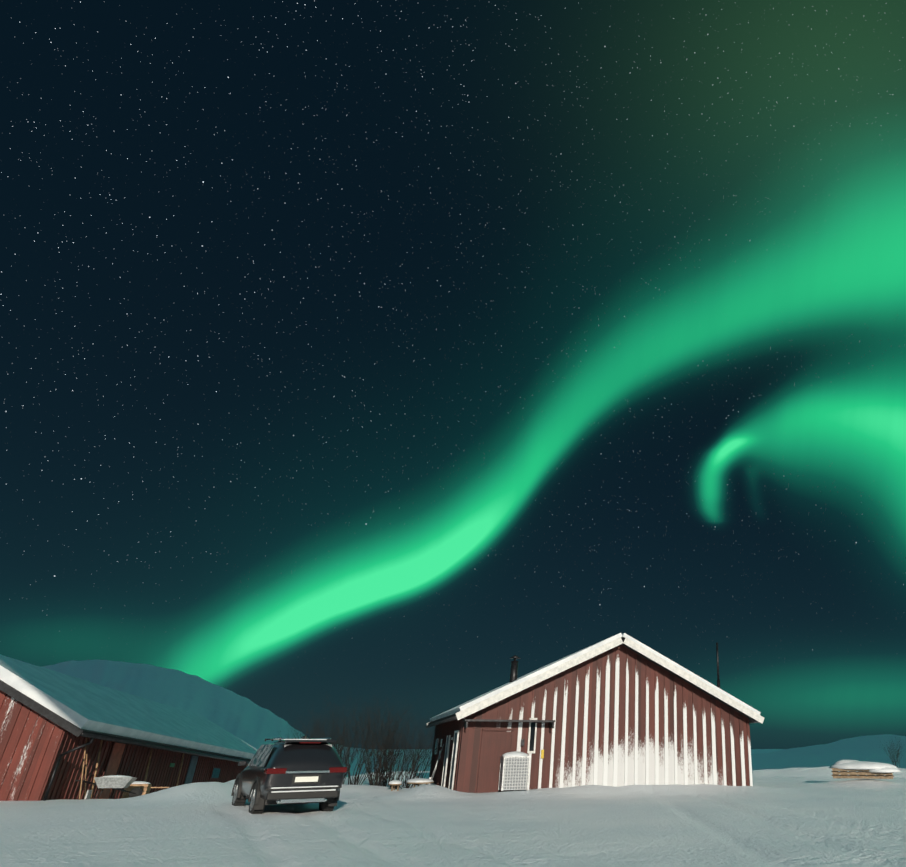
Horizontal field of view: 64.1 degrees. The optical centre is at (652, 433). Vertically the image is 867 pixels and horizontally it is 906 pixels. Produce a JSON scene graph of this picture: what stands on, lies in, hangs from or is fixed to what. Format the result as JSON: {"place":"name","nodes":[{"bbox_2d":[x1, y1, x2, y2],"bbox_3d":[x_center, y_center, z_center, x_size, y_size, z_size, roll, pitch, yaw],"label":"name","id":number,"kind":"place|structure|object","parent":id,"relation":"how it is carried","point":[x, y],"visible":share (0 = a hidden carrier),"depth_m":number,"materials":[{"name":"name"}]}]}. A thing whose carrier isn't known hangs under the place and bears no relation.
{"place":"outdoors","nodes":[
{"label":"outdoors","id":0,"kind":"place"},
{"bbox_2d":[121,781,169,798],"bbox_3d":[-19.516,13.767,26.312,1.381,0.640,0.600,10,-30,-19],"label":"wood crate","id":1,"kind":"object","parent":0,"point":[145,787],"visible":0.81,"depth_m":26.09,"materials":[{"name":"brown wood"}]},
{"bbox_2d":[79,737,220,799],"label":"cabin fixtures","id":2,"kind":"object","parent":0,"point":[115,758],"visible":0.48,"depth_m":26.80,"materials":[{"name":"brown wood"}]},
{"bbox_2d":[40,660,431,776],"bbox_3d":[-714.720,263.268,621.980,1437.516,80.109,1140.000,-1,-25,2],"label":"mountain","id":3,"kind":"structure","parent":0,"point":[249,722],"depth_m":400.84,"materials":[{"name":"white snow"}]},
{"bbox_2d":[0,749,905,866],"bbox_3d":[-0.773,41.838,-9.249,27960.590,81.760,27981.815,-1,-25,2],"label":"snowy ground","id":4,"kind":"structure","parent":0,"point":[806,817],"depth_m":15.33,"materials":[{"name":"white snow"}]},
{"bbox_2d":[75,775,142,798],"bbox_3d":[-19.603,12.796,24.651,2.081,0.804,0.800,11,-30,-21],"label":"wheelbarrow","id":5,"kind":"object","parent":4,"relation":"on","point":[116,782],"visible":0.88,"depth_m":24.57,"materials":[{"name":"metal"}]},
{"bbox_2d":[0,690,246,800],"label":"cabin walls","id":6,"kind":"structure","parent":4,"relation":"on","point":[34,745],"depth_m":23.50,"materials":[{"name":"red wood"}]},
{"bbox_2d":[0,655,256,800],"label":"cabin roof","id":7,"kind":"structure","parent":6,"relation":"on","point":[77,707],"depth_m":27.42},
{"bbox_2d":[231,730,346,813],"bbox_3d":[-10.701,9.886,20.031,2.442,2.131,5.070,17,-30,-33],"label":"suv","id":8,"kind":"object","parent":4,"relation":"on","point":[304,770],"visible":0.96,"depth_m":18.39,"materials":[{"name":"paint"}]},
{"bbox_2d":[277,710,335,738],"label":"birch shrub","id":9,"kind":"object","parent":4,"relation":"on","point":[309,728],"visible":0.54,"depth_m":30.01,"materials":[{"name":"brown plant"}]},
{"bbox_2d":[286,715,348,744],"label":"birch shrub","id":10,"kind":"object","parent":4,"relation":"on","point":[314,732],"visible":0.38,"depth_m":28.15,"materials":[{"name":"brown plant"}]},
{"bbox_2d":[291,703,353,748],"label":"birch shrub","id":11,"kind":"object","parent":4,"relation":"on","point":[320,729],"visible":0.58,"depth_m":33.06,"materials":[{"name":"brown plant"}]},
{"bbox_2d":[301,700,373,764],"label":"birch shrub","id":12,"kind":"object","parent":4,"relation":"on","point":[340,732],"visible":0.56,"depth_m":31.34,"materials":[{"name":"brown plant"}]},
{"bbox_2d":[308,693,370,766],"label":"birch shrub","id":13,"kind":"object","parent":4,"relation":"on","point":[340,750],"visible":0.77,"depth_m":28.05,"materials":[{"name":"brown plant"}]},
{"bbox_2d":[306,696,376,783],"bbox_3d":[-13.975,13.612,30.246,3.276,4.301,4.156,12,-27,-24],"label":"birch shrub","id":14,"kind":"object","parent":4,"relation":"on","point":[343,740],"visible":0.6,"depth_m":29.91,"materials":[{"name":"brown plant"}]},
{"bbox_2d":[320,687,409,784],"bbox_3d":[-12.201,13.030,29.538,4.212,4.562,4.936,-1,-25,2],"label":"birch shrub","id":15,"kind":"object","parent":4,"relation":"on","point":[359,767],"visible":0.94,"depth_m":28.64,"materials":[{"name":"brown plant"}]},
{"bbox_2d":[341,696,415,784],"bbox_3d":[-13.183,14.345,32.251,3.595,4.683,2.524,2,-25,-5],"label":"birch shrub","id":16,"kind":"object","parent":4,"relation":"on","point":[373,746],"visible":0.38,"depth_m":31.98,"materials":[{"name":"brown plant"}]},
{"bbox_2d":[342,693,434,785],"bbox_3d":[-10.923,12.396,28.124,3.676,4.379,2.862,22,-32,-39],"label":"birch shrub","id":17,"kind":"object","parent":4,"relation":"on","point":[379,767],"visible":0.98,"depth_m":27.88,"materials":[{"name":"brown plant"}]},
{"bbox_2d":[346,690,431,786],"bbox_3d":[-12.026,13.877,31.041,4.236,4.530,4.224,11,-27,-23],"label":"birch shrub","id":18,"kind":"object","parent":4,"relation":"on","point":[388,740],"visible":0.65,"depth_m":30.53,"materials":[{"name":"brown plant"}]},
{"bbox_2d":[388,780,401,790],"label":"snow-covered stool","id":19,"kind":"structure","parent":4,"relation":"on","point":[395,782],"depth_m":26.13,"materials":[{"name":"white snow"}]},
{"bbox_2d":[362,708,428,785],"bbox_3d":[-10.864,13.255,29.112,2.552,3.955,3.665,-1,-25,2],"label":"birch shrub","id":20,"kind":"object","parent":4,"relation":"on","point":[393,746],"visible":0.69,"depth_m":28.75,"materials":[{"name":"brown plant"}]},
{"bbox_2d":[363,725,443,788],"bbox_3d":[-10.032,12.777,27.184,3.317,3.061,2.083,12,-27,-25],"label":"birch shrub","id":21,"kind":"object","parent":4,"relation":"on","point":[392,770],"visible":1,"depth_m":27.05,"materials":[{"name":"brown plant"}]},
{"bbox_2d":[381,711,442,784],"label":"birch shrub","id":22,"kind":"object","parent":4,"relation":"on","point":[417,775],"visible":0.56,"depth_m":32.23,"materials":[{"name":"brown plant"}]},
{"bbox_2d":[383,708,445,787],"bbox_3d":[-10.481,13.693,29.680,2.968,3.672,2.860,-11,-27,23],"label":"birch shrub","id":23,"kind":"object","parent":4,"relation":"on","point":[412,770],"visible":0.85,"depth_m":29.21,"materials":[{"name":"brown plant"}]},
{"bbox_2d":[406,778,433,787],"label":"snow-covered table","id":24,"kind":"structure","parent":4,"relation":"on","point":[415,781],"depth_m":25.59,"materials":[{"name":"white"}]},
{"bbox_2d":[498,751,530,790],"bbox_3d":[-5.101,12.466,25.236,1.010,1.289,0.740,9,-26,-19],"label":"lattice panel","id":25,"kind":"object","parent":4,"relation":"on","point":[514,770],"visible":1,"depth_m":24.96,"materials":[{"name":"white metal"}]},
{"bbox_2d":[429,644,752,792],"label":"barn walls","id":26,"kind":"structure","parent":4,"relation":"on","point":[621,715],"depth_m":27.73,"materials":[{"name":"red wood"}]},
{"bbox_2d":[426,633,763,727],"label":"barn roof","id":27,"kind":"structure","parent":26,"relation":"on","point":[500,693],"depth_m":28.47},
{"bbox_2d":[829,760,900,778],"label":"lumber pile","id":28,"kind":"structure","parent":4,"relation":"on","point":[867,770],"depth_m":30.66,"materials":[{"name":"white snow"}]},
{"bbox_2d":[879,735,902,765],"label":"birch shrub","id":29,"kind":"object","parent":4,"relation":"on","point":[897,754],"visible":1,"depth_m":41.22,"materials":[{"name":"brown plant"}]},
{"bbox_2d":[0,0,905,748],"label":"sky","id":30,"kind":"structure","parent":0,"point":[418,348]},
{"bbox_2d":[428,643,719,792],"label":"cabin fixtures","id":31,"kind":"object","parent":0,"point":[495,746],"visible":0.73,"depth_m":25.84,"materials":[{"name":"red wood"}]},
{"bbox_2d":[751,734,905,760],"bbox_3d":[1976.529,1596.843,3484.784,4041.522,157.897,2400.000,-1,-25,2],"label":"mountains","id":32,"kind":"structure","parent":0,"point":[869,744],"depth_m":3056.70,"materials":[{"name":"snow"}]},
{"bbox_2d":[751,754,905,769],"bbox_3d":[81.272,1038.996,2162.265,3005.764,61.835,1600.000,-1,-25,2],"label":"hills","id":33,"kind":"structure","parent":0,"point":[813,761],"depth_m":1948.54,"materials":[{"name":"white snow"}]}
]}

